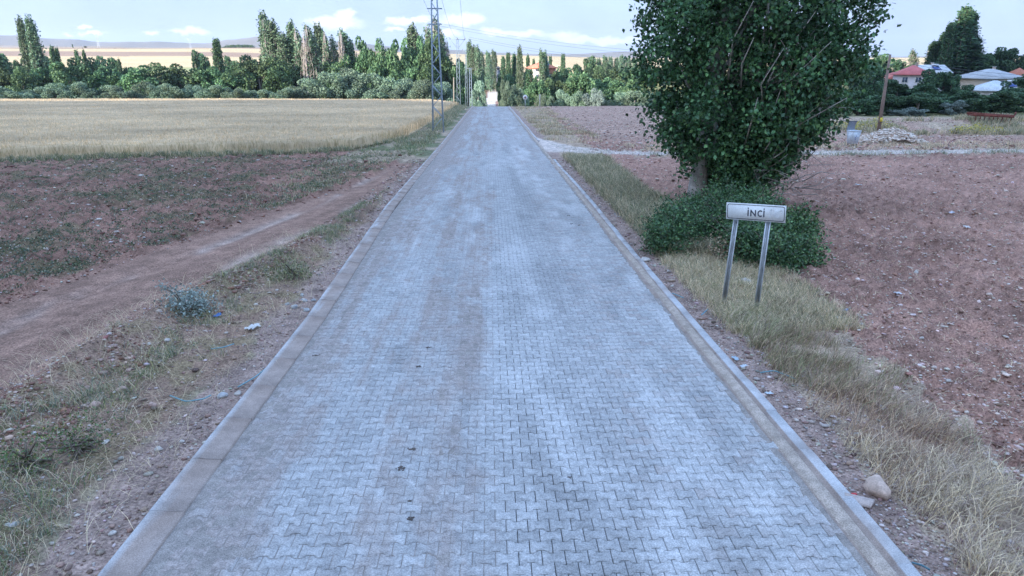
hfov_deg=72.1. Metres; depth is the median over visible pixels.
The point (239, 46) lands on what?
hedge
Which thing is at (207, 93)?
willow bush
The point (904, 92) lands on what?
dark tree
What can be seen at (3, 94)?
willow bush
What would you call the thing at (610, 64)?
poplar tree
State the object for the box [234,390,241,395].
rock
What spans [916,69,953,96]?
dark tree
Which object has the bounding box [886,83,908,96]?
dark tree
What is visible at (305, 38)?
bare poplar
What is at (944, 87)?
dark tree
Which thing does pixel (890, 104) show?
dark tree
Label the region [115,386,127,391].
rock
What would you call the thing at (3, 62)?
dark tree
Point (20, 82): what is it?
broadleaf tree
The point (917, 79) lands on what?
window
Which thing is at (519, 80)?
poplar tree
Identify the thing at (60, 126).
wheat
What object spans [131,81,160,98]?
willow bush
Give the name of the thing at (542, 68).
poplar tree
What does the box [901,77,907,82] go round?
window
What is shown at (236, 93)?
willow bush
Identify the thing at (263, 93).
willow bush
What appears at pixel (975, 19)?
columnar tree
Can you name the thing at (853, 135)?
waste container
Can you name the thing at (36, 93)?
willow bush
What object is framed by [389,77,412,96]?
willow bush
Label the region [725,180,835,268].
bush
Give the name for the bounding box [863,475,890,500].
rock
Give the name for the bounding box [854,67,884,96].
dark tree
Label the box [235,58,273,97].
broadleaf tree
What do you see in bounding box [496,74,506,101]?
broadleaf tree
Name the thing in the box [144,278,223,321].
bush
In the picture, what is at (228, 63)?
dark tree
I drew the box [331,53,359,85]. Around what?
broadleaf tree
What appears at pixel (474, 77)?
broadleaf tree
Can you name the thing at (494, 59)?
poplar tree
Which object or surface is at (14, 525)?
rock
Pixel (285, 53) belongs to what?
poplar tree
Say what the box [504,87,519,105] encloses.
willow bush
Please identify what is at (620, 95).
willow bush
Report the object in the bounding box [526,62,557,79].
house
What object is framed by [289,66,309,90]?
broadleaf tree
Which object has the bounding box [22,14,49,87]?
poplar tree
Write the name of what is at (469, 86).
power pole
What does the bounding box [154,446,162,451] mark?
rock
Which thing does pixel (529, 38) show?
power line
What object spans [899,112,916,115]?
sage bush
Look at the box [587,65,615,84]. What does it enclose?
broadleaf tree
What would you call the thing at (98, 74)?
broadleaf tree
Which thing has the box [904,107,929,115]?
sage bush
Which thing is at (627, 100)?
willow bush
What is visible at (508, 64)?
columnar tree
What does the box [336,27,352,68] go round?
poplar tree
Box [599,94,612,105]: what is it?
willow bush
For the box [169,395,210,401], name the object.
plastic strap
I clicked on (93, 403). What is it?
rock
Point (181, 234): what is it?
field gravel
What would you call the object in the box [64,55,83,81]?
dark tree
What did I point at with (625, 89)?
broadleaf tree
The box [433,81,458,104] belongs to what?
willow bush
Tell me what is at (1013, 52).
dark tree
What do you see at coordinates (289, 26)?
poplar tree
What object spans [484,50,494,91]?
poplar tree
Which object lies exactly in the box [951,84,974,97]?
dark tree
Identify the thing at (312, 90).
willow bush
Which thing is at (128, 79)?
broadleaf tree
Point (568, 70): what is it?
dark tree
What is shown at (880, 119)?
wooden pole
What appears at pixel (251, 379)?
plastic strap
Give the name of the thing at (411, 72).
broadleaf tree
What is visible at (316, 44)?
sparse poplar
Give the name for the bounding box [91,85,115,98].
willow bush
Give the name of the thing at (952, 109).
sage bush
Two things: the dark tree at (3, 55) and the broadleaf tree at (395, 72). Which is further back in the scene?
the dark tree at (3, 55)
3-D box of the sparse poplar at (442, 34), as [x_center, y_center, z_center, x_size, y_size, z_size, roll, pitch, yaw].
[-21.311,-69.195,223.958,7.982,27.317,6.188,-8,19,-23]
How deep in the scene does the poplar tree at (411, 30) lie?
216.61 m
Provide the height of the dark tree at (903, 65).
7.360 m
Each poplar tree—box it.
[14,14,31,79]
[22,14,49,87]
[256,9,269,77]
[262,17,282,62]
[276,31,296,83]
[284,18,299,70]
[312,20,324,63]
[318,28,329,62]
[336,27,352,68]
[404,21,421,54]
[464,39,473,70]
[470,44,474,74]
[473,44,484,102]
[480,50,485,90]
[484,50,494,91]
[491,49,497,90]
[515,45,524,99]
[537,48,548,87]
[544,49,549,81]
[596,58,601,69]
[602,54,607,75]
[607,56,614,72]
[610,0,901,201]
[614,57,618,67]
[618,54,625,73]
[624,58,630,73]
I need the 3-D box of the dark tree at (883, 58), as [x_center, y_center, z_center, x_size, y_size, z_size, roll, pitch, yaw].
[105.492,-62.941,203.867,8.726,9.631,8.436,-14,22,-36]
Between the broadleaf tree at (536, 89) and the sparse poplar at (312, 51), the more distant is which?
the sparse poplar at (312, 51)
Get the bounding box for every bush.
[0,86,11,98]
[0,88,33,98]
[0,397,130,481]
[18,86,45,98]
[40,83,76,98]
[53,81,88,98]
[71,87,100,98]
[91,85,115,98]
[101,85,133,98]
[129,91,139,98]
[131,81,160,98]
[144,84,166,98]
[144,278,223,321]
[159,83,192,98]
[181,84,201,98]
[193,85,218,98]
[210,84,233,97]
[224,87,248,97]
[243,90,257,98]
[255,89,275,98]
[265,246,322,281]
[267,87,294,98]
[287,86,309,98]
[292,78,331,98]
[313,71,350,98]
[333,66,367,98]
[344,87,363,98]
[348,72,389,98]
[364,85,390,98]
[373,76,403,98]
[388,87,411,98]
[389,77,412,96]
[405,88,419,98]
[408,79,439,99]
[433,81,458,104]
[443,89,459,103]
[470,80,487,105]
[498,79,511,105]
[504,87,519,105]
[510,84,523,105]
[519,88,529,106]
[535,93,545,106]
[544,95,556,106]
[555,89,570,105]
[570,90,586,105]
[582,88,597,105]
[591,90,604,105]
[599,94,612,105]
[607,92,626,105]
[618,90,644,105]
[634,189,725,258]
[640,93,650,103]
[677,172,813,274]
[701,227,749,259]
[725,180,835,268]
[886,109,908,115]
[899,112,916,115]
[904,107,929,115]
[939,100,969,114]
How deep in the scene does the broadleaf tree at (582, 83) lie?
192.13 m
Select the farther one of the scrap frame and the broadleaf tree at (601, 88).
the broadleaf tree at (601, 88)
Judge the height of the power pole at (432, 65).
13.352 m
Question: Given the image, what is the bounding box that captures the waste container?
[846,121,860,145]
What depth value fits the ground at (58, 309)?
14.89 m
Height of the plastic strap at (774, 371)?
0.018 m
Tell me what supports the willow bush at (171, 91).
on the ground at (58, 309)
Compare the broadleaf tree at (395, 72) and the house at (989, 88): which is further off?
the broadleaf tree at (395, 72)
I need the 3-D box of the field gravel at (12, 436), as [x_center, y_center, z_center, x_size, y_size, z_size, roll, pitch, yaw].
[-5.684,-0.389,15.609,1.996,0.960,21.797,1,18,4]
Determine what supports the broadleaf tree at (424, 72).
on the ground at (58, 309)
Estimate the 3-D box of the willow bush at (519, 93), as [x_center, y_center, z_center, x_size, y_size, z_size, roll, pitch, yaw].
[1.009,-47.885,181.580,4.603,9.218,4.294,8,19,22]
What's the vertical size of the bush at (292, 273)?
0.715 m
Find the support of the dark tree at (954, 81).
on the ground at (58, 309)
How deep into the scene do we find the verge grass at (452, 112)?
10.85 m
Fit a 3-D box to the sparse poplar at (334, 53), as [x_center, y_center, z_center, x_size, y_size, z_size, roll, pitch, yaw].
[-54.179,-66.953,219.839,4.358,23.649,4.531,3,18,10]
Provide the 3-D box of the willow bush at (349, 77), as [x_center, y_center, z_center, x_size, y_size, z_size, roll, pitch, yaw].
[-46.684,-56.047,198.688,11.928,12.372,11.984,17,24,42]
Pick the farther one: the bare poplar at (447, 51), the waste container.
the bare poplar at (447, 51)
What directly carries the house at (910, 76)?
on the ground at (58, 309)
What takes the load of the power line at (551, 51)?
attached to the power pole
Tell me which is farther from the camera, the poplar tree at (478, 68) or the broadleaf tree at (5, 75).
the poplar tree at (478, 68)
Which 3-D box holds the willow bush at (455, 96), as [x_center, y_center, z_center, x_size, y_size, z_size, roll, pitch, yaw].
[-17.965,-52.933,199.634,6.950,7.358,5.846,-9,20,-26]
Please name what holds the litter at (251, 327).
on the ground at (58, 309)
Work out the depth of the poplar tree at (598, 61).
288.39 m
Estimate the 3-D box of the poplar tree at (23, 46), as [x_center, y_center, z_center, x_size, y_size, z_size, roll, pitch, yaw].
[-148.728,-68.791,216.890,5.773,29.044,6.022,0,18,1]
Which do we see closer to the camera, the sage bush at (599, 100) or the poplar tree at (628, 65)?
the sage bush at (599, 100)
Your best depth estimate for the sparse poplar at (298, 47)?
217.73 m
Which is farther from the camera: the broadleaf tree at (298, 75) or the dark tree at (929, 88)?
the broadleaf tree at (298, 75)
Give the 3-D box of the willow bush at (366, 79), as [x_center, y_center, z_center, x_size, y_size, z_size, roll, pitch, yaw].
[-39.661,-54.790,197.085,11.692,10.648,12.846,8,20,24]
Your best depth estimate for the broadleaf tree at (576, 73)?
250.23 m
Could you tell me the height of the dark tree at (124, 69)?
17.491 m
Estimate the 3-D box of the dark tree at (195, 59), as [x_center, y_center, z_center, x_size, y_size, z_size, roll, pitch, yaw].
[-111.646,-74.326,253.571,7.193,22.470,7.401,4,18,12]
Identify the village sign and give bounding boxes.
[722,202,785,306]
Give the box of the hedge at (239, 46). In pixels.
[222,44,254,47]
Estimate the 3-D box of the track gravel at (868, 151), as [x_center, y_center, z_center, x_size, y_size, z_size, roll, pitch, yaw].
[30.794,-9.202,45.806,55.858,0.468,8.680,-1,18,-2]
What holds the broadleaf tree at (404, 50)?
on the ground at (58, 309)
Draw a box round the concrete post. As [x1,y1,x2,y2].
[453,77,454,101]
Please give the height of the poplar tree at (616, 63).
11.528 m
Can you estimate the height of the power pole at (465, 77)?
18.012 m
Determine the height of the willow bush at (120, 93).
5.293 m
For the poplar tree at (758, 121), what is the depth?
22.38 m
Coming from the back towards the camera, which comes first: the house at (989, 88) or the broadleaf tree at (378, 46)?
the broadleaf tree at (378, 46)
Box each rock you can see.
[8,521,19,527]
[55,434,66,441]
[89,401,101,409]
[108,530,116,535]
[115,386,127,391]
[148,401,156,407]
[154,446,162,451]
[217,392,227,398]
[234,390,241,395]
[641,257,650,261]
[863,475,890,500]
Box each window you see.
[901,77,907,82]
[915,77,921,82]
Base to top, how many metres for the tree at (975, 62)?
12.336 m
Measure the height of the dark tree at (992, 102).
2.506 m
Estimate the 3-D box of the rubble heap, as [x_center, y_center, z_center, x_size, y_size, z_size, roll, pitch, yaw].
[27.057,-10.246,50.165,5.321,2.508,3.415,-1,18,-2]
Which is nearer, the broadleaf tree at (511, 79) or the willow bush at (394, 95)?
the willow bush at (394, 95)
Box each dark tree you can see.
[0,53,20,69]
[0,55,14,73]
[13,58,23,91]
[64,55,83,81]
[87,56,107,73]
[93,57,117,78]
[112,64,133,73]
[191,49,210,69]
[197,53,213,85]
[223,56,239,75]
[231,54,257,73]
[455,61,466,74]
[565,67,571,78]
[572,56,596,76]
[839,78,884,97]
[839,91,881,115]
[852,99,880,115]
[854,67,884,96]
[864,53,891,76]
[865,94,903,113]
[882,79,897,97]
[883,59,904,72]
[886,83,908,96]
[891,61,910,71]
[897,93,941,111]
[901,89,911,95]
[903,85,922,95]
[911,83,940,93]
[911,92,949,108]
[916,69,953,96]
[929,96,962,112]
[930,93,947,107]
[939,76,953,92]
[945,74,961,95]
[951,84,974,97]
[954,90,999,112]
[977,91,1023,113]
[980,98,1007,111]
[982,51,1011,72]
[983,56,994,68]
[985,46,1021,71]
[989,87,1023,111]
[998,54,1023,71]
[1000,77,1023,91]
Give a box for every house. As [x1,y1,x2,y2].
[496,66,499,79]
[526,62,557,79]
[890,63,932,88]
[918,62,952,91]
[959,66,1021,88]
[971,80,1016,95]
[1009,68,1023,75]
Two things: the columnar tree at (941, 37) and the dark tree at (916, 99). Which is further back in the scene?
the columnar tree at (941, 37)
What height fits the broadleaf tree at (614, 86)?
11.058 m
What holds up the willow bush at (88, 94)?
on the ground at (58, 309)
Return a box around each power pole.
[427,0,443,132]
[450,38,464,104]
[462,49,468,103]
[467,67,472,105]
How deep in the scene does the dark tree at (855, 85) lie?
123.58 m
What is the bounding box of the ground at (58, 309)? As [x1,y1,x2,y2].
[0,47,1023,575]
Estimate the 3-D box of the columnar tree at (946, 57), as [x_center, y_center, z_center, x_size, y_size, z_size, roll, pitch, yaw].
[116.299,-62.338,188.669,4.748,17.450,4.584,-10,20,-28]
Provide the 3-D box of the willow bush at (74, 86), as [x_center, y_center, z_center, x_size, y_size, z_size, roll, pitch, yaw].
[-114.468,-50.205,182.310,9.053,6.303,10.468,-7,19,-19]
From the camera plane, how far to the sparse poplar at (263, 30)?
218.49 m
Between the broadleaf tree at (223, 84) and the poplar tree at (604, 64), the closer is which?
the broadleaf tree at (223, 84)
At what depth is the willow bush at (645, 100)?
186.12 m
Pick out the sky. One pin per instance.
(600, 24)
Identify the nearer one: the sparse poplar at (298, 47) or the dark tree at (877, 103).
the dark tree at (877, 103)
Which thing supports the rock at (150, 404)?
on the ground at (58, 309)
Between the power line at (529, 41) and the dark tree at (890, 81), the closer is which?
the dark tree at (890, 81)
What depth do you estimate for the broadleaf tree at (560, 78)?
254.60 m
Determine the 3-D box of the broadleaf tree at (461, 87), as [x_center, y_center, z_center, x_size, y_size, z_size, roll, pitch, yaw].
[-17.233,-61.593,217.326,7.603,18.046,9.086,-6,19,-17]
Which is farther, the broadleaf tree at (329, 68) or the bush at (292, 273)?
the broadleaf tree at (329, 68)
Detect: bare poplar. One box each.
[302,32,313,92]
[320,32,328,63]
[338,31,346,63]
[445,39,450,58]
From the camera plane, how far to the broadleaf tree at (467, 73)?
247.03 m
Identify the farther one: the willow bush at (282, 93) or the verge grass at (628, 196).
the willow bush at (282, 93)
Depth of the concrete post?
146.25 m
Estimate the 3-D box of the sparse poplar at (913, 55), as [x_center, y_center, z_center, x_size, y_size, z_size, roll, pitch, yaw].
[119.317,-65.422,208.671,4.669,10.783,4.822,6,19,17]
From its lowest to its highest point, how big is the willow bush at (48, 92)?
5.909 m
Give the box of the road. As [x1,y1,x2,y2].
[152,106,865,575]
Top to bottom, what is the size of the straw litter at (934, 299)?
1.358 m
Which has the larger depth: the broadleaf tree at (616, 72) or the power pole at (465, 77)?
the broadleaf tree at (616, 72)
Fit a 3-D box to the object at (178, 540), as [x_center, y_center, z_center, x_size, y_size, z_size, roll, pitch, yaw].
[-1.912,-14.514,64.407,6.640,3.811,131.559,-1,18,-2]
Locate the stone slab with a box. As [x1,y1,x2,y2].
[845,492,874,508]
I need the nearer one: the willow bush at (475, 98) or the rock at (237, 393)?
the rock at (237, 393)
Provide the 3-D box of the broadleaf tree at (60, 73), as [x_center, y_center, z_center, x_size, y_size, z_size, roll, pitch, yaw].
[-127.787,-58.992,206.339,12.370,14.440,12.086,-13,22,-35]
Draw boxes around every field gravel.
[0,152,423,304]
[0,199,373,462]
[545,106,1016,151]
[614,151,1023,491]
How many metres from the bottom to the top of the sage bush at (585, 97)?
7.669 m
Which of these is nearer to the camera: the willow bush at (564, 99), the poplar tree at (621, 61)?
the willow bush at (564, 99)
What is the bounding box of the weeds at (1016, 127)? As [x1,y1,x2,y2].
[622,111,1023,156]
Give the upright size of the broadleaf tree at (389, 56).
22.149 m
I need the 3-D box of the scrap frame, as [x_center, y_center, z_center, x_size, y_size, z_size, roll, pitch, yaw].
[41.549,-14.812,60.924,3.712,0.864,1.195,2,18,5]
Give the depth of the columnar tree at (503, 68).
269.43 m
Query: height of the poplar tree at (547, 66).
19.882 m
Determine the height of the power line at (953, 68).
1.610 m
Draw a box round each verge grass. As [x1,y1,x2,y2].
[0,104,466,575]
[514,105,1023,575]
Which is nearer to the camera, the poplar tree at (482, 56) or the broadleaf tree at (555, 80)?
the broadleaf tree at (555, 80)
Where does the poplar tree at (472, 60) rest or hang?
on the ground at (58, 309)
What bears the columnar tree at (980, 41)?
on the ground at (58, 309)
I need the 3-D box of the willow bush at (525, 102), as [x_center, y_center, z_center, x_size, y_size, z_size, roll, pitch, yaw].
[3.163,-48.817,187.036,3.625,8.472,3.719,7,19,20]
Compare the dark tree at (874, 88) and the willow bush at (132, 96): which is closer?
the dark tree at (874, 88)
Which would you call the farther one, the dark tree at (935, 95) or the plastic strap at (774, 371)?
the dark tree at (935, 95)
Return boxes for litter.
[244,323,260,329]
[623,152,1023,461]
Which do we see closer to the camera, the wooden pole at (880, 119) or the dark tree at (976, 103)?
the wooden pole at (880, 119)
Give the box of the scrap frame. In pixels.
[967,112,1016,121]
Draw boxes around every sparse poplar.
[259,18,276,60]
[290,26,304,70]
[301,22,324,84]
[308,28,325,81]
[320,30,332,88]
[329,34,339,65]
[348,37,357,62]
[422,23,430,42]
[429,15,447,79]
[439,27,451,59]
[907,48,919,65]
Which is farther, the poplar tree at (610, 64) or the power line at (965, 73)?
the poplar tree at (610, 64)
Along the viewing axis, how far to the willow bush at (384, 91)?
193.57 m
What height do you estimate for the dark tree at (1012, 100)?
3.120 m
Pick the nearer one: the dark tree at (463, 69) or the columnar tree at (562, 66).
the columnar tree at (562, 66)
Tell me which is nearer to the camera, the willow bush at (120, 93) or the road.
the road
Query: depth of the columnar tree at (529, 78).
201.28 m
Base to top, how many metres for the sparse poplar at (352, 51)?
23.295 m
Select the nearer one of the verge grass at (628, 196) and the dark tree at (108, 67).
the verge grass at (628, 196)
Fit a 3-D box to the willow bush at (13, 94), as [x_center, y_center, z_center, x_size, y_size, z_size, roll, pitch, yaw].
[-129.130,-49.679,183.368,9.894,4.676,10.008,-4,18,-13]
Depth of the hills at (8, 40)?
3667.16 m
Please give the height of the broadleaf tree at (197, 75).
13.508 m
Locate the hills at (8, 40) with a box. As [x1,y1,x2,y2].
[0,35,925,57]
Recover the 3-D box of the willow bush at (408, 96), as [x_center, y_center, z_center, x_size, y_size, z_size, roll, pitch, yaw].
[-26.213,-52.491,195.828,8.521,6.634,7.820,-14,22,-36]
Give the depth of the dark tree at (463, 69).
287.46 m
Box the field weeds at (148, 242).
[0,149,411,296]
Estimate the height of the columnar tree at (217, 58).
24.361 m
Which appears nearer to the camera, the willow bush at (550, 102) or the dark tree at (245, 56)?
the willow bush at (550, 102)
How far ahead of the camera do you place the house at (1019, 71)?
177.05 m
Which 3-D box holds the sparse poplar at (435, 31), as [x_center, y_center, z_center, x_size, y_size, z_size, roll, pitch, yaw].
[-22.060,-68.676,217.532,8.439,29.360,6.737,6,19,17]
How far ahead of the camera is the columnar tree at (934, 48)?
193.46 m
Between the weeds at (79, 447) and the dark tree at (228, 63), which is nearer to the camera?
the weeds at (79, 447)
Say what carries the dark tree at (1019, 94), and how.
on the ground at (58, 309)
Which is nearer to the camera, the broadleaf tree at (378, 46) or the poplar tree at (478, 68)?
the broadleaf tree at (378, 46)
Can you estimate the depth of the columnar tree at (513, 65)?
266.88 m
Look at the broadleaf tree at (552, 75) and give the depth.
207.71 m
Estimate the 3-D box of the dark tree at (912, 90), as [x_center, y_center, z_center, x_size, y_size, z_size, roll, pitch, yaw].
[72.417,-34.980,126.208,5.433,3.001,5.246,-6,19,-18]
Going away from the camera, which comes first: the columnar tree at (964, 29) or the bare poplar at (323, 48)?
the columnar tree at (964, 29)
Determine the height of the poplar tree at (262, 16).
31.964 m
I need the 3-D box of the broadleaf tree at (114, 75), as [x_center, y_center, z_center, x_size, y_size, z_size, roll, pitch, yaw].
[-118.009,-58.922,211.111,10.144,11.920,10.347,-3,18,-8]
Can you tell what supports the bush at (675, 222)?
on the ground at (58, 309)
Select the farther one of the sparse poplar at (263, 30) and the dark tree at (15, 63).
the dark tree at (15, 63)
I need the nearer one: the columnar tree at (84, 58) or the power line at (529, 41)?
the power line at (529, 41)
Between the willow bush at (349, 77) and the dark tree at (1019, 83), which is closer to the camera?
the dark tree at (1019, 83)
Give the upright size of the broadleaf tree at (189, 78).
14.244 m
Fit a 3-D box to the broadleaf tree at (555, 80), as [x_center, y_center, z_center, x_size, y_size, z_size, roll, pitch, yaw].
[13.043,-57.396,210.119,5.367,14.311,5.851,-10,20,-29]
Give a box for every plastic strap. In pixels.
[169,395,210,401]
[238,369,263,386]
[760,370,790,377]
[911,562,929,570]
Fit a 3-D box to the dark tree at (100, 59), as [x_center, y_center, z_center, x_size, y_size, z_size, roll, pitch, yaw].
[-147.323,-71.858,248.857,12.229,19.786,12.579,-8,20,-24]
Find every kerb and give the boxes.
[97,106,473,575]
[509,106,921,575]
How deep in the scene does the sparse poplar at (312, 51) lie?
211.81 m
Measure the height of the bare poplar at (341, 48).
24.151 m
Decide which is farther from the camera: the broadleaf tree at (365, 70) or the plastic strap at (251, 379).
the broadleaf tree at (365, 70)
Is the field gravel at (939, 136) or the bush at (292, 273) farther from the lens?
the field gravel at (939, 136)
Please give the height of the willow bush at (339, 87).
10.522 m
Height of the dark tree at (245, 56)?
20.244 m
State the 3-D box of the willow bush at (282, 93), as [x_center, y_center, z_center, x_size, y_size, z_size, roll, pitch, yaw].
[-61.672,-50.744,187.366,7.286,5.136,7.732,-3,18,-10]
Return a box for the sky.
[0,0,1023,56]
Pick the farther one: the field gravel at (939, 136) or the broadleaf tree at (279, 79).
the broadleaf tree at (279, 79)
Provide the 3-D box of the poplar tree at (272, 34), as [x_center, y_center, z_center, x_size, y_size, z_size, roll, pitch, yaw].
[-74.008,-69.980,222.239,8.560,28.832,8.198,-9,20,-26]
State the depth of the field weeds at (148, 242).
24.54 m
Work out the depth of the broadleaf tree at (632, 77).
253.22 m
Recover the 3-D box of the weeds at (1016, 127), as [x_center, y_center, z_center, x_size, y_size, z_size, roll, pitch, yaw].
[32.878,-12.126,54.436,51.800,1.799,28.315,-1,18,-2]
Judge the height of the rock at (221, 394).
0.094 m
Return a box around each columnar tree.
[49,44,58,81]
[55,47,61,61]
[82,48,88,72]
[117,58,123,73]
[210,37,225,82]
[500,56,505,78]
[505,52,512,75]
[511,52,516,77]
[522,69,535,104]
[525,53,529,70]
[559,53,566,80]
[921,39,941,64]
[936,21,956,69]
[938,30,945,42]
[950,3,980,76]
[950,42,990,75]
[971,10,982,58]
[976,37,988,68]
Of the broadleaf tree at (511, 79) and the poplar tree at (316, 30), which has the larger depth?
the broadleaf tree at (511, 79)
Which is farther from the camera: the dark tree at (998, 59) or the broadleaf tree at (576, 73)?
the broadleaf tree at (576, 73)
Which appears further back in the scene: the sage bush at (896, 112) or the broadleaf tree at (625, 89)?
the broadleaf tree at (625, 89)
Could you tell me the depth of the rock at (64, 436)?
8.33 m
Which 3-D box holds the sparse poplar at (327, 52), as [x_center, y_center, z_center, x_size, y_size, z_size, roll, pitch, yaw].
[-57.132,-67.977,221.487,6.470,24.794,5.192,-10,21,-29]
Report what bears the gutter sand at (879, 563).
on the road
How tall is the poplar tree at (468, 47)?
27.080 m
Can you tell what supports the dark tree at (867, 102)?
on the ground at (58, 309)
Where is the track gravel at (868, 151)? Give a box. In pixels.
[552,144,1023,155]
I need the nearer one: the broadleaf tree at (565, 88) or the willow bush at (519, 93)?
the willow bush at (519, 93)
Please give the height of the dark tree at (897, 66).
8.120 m
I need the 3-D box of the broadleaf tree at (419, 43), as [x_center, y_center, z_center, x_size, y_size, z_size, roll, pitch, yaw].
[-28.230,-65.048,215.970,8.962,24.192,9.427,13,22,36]
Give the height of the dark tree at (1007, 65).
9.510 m
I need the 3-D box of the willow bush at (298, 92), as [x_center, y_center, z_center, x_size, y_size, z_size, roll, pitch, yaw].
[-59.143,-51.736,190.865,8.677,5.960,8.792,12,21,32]
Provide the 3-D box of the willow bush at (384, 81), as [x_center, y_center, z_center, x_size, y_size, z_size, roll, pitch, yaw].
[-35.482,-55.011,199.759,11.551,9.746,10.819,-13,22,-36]
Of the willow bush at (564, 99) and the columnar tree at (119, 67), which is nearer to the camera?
the willow bush at (564, 99)
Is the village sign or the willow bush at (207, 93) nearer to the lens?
the village sign
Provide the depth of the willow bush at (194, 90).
188.00 m
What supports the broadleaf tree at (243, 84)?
on the ground at (58, 309)
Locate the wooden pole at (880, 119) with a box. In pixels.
[877,54,890,130]
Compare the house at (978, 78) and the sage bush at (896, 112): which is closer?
the sage bush at (896, 112)
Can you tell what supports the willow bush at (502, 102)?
on the ground at (58, 309)
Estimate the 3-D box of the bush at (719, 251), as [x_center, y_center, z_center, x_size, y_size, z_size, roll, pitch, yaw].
[5.003,-0.975,16.518,1.171,0.802,1.184,-1,18,-2]
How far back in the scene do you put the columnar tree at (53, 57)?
236.16 m
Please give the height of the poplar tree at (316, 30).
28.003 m
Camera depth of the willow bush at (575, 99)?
181.95 m
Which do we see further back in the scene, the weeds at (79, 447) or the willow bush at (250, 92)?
the willow bush at (250, 92)
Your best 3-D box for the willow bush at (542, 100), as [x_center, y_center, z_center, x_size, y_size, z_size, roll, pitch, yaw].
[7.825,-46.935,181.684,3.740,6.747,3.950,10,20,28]
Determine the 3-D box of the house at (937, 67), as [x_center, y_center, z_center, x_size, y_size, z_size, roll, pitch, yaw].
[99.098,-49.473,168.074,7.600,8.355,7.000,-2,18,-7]
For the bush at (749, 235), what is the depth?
16.51 m
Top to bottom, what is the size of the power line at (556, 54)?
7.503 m
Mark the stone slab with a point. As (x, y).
(865, 502)
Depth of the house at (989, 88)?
145.45 m
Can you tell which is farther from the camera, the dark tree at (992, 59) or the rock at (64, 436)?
the dark tree at (992, 59)
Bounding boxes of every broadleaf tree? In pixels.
[0,67,16,92]
[5,66,42,91]
[29,63,75,98]
[48,61,97,96]
[86,67,117,95]
[98,71,123,89]
[118,65,162,95]
[144,62,179,88]
[156,63,200,97]
[177,66,219,97]
[199,68,237,97]
[221,62,259,96]
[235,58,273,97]
[261,57,294,97]
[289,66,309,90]
[315,60,347,87]
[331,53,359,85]
[352,35,370,80]
[357,49,371,90]
[367,38,390,89]
[369,52,400,83]
[383,39,406,84]
[388,54,420,83]
[396,38,410,67]
[408,34,426,76]
[415,53,438,86]
[422,33,446,83]
[434,55,461,93]
[446,58,468,104]
[458,71,475,105]
[468,74,481,103]
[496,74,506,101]
[499,73,516,91]
[523,80,550,106]
[541,78,562,101]
[547,71,556,82]
[550,79,577,104]
[552,71,562,87]
[558,71,568,82]
[564,70,593,95]
[566,72,597,104]
[585,78,608,99]
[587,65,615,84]
[596,77,624,104]
[603,67,630,91]
[615,79,646,103]
[618,68,646,89]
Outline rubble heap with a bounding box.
[858,127,928,143]
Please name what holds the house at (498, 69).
on the ground at (58, 309)
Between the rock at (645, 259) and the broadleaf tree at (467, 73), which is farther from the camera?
the broadleaf tree at (467, 73)
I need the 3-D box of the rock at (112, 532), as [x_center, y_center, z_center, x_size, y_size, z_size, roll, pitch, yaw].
[-3.784,2.320,6.662,0.055,0.046,0.074,9,20,26]
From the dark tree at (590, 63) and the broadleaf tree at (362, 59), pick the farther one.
the dark tree at (590, 63)
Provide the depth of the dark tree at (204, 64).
243.79 m
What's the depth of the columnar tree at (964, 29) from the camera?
187.40 m
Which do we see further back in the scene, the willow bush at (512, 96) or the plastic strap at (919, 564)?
the willow bush at (512, 96)
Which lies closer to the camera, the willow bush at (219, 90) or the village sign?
the village sign
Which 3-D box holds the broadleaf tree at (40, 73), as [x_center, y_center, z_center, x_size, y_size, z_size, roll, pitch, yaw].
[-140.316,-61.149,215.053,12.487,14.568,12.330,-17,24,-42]
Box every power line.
[422,22,623,52]
[425,20,627,49]
[470,37,651,61]
[471,39,656,64]
[891,57,1014,74]
[895,60,1023,78]
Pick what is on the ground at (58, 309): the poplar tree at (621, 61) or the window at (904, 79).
the poplar tree at (621, 61)
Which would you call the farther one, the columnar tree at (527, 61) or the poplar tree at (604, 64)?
the poplar tree at (604, 64)
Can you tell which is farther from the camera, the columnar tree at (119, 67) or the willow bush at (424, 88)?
the columnar tree at (119, 67)
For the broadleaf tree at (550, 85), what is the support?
on the ground at (58, 309)
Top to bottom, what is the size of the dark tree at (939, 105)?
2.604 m
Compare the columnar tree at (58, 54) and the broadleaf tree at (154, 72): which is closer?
the broadleaf tree at (154, 72)
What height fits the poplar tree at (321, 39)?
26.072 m
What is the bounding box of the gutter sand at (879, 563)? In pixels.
[508,106,898,575]
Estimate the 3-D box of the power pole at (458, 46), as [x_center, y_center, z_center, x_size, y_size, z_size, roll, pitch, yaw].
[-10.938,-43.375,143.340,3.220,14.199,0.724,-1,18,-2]
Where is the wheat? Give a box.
[0,98,458,158]
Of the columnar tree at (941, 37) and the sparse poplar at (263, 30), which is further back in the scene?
the sparse poplar at (263, 30)
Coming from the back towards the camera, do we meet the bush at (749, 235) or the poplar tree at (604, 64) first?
the poplar tree at (604, 64)
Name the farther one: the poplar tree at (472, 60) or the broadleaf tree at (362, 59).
the poplar tree at (472, 60)

